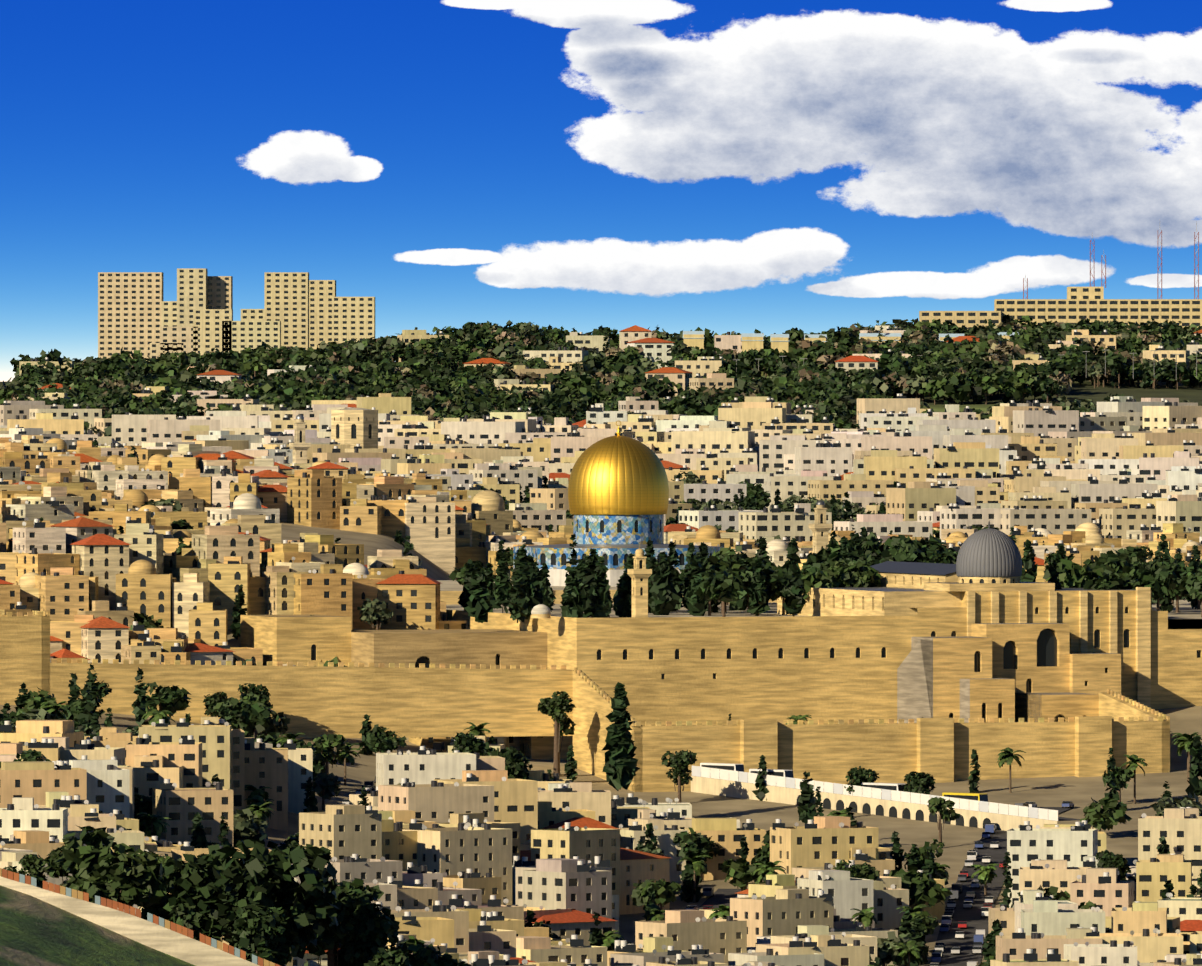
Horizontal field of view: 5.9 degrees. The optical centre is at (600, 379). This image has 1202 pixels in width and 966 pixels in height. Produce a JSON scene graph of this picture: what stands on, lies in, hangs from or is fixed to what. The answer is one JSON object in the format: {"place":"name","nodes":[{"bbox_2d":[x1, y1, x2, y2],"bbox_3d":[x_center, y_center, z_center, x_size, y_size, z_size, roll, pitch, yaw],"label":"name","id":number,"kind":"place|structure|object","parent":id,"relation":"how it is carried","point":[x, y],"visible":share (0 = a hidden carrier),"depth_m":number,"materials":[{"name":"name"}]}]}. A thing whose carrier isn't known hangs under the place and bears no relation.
{"place":"outdoors","nodes":[
{"label":"outdoors","id":0,"kind":"place"},
{"bbox_2d":[0,362,1201,965],"bbox_3d":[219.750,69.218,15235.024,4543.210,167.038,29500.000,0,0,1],"label":"road","id":1,"kind":"structure","parent":0,"point":[34,930],"depth_m":2581.72,"materials":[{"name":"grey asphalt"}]},
{"bbox_2d":[0,742,1079,965],"bbox_3d":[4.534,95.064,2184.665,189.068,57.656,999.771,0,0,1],"label":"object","id":2,"kind":"object","parent":1,"relation":"on","point":[962,934],"visible":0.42,"depth_m":2458.54,"materials":[{"name":"metal"},{"name":"paint"},{"name":"glass"}]},
{"bbox_2d":[0,314,1201,965],"bbox_3d":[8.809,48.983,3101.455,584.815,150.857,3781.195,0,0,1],"label":"foliage","id":3,"kind":"object","parent":1,"relation":"on","point":[216,896],"visible":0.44,"depth_m":2776.26,"materials":[{"name":"green plant"}]},
{"bbox_2d":[0,515,1201,791],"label":"stone city wall","id":4,"kind":"structure","parent":1,"relation":"on","point":[1048,679],"depth_m":2696.56,"materials":[{"name":"stone"}]},
{"bbox_2d":[568,420,668,514],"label":"golden dome","id":5,"kind":"structure","parent":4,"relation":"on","point":[618,474],"depth_m":2986.50,"materials":[{"name":"gold metal"}]},
{"bbox_2d":[956,521,1021,576],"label":"lead dome","id":6,"kind":"structure","parent":4,"relation":"on","point":[989,552],"depth_m":2725.15,"materials":[{"name":"grey metal"}]},
{"bbox_2d":[0,717,1201,965],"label":"village","id":7,"kind":"object","parent":1,"relation":"on","point":[470,857],"visible":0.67,"depth_m":2343.78,"materials":[{"name":"stone"}]},
{"bbox_2d":[0,393,1201,541],"bbox_3d":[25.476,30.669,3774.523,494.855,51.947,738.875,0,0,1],"label":"city","id":8,"kind":"object","parent":1,"relation":"on","point":[1113,467],"visible":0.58,"depth_m":3822.08,"materials":[{"name":"stone"}]},
{"bbox_2d":[0,435,1201,760],"bbox_3d":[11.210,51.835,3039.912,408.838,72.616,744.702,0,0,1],"label":"old city buildings","id":9,"kind":"structure","parent":1,"relation":"on","point":[82,571],"depth_m":2822.11,"materials":[{"name":"stone"}]},
{"bbox_2d":[17,325,1201,423],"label":"hillside houses","id":10,"kind":"structure","parent":1,"relation":"on","point":[653,350],"depth_m":4506.84,"materials":[{"name":"stone"}]},
{"bbox_2d":[41,325,1201,965],"bbox_3d":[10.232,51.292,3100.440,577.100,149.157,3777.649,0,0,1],"label":"trunks","id":11,"kind":"object","parent":1,"relation":"on","point":[333,953],"depth_m":2636.68,"materials":[{"name":"wood"}]},
{"bbox_2d":[98,221,1201,617],"bbox_3d":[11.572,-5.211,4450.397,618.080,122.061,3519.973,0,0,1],"label":"buildings","id":12,"kind":"structure","parent":1,"relation":"on","point":[136,311],"depth_m":6100.94,"materials":[{"name":"stone"}]},
{"bbox_2d":[0,0,1201,381],"label":"sky","id":13,"kind":"structure","parent":0,"point":[769,167],"materials":[{"name":"blue"}]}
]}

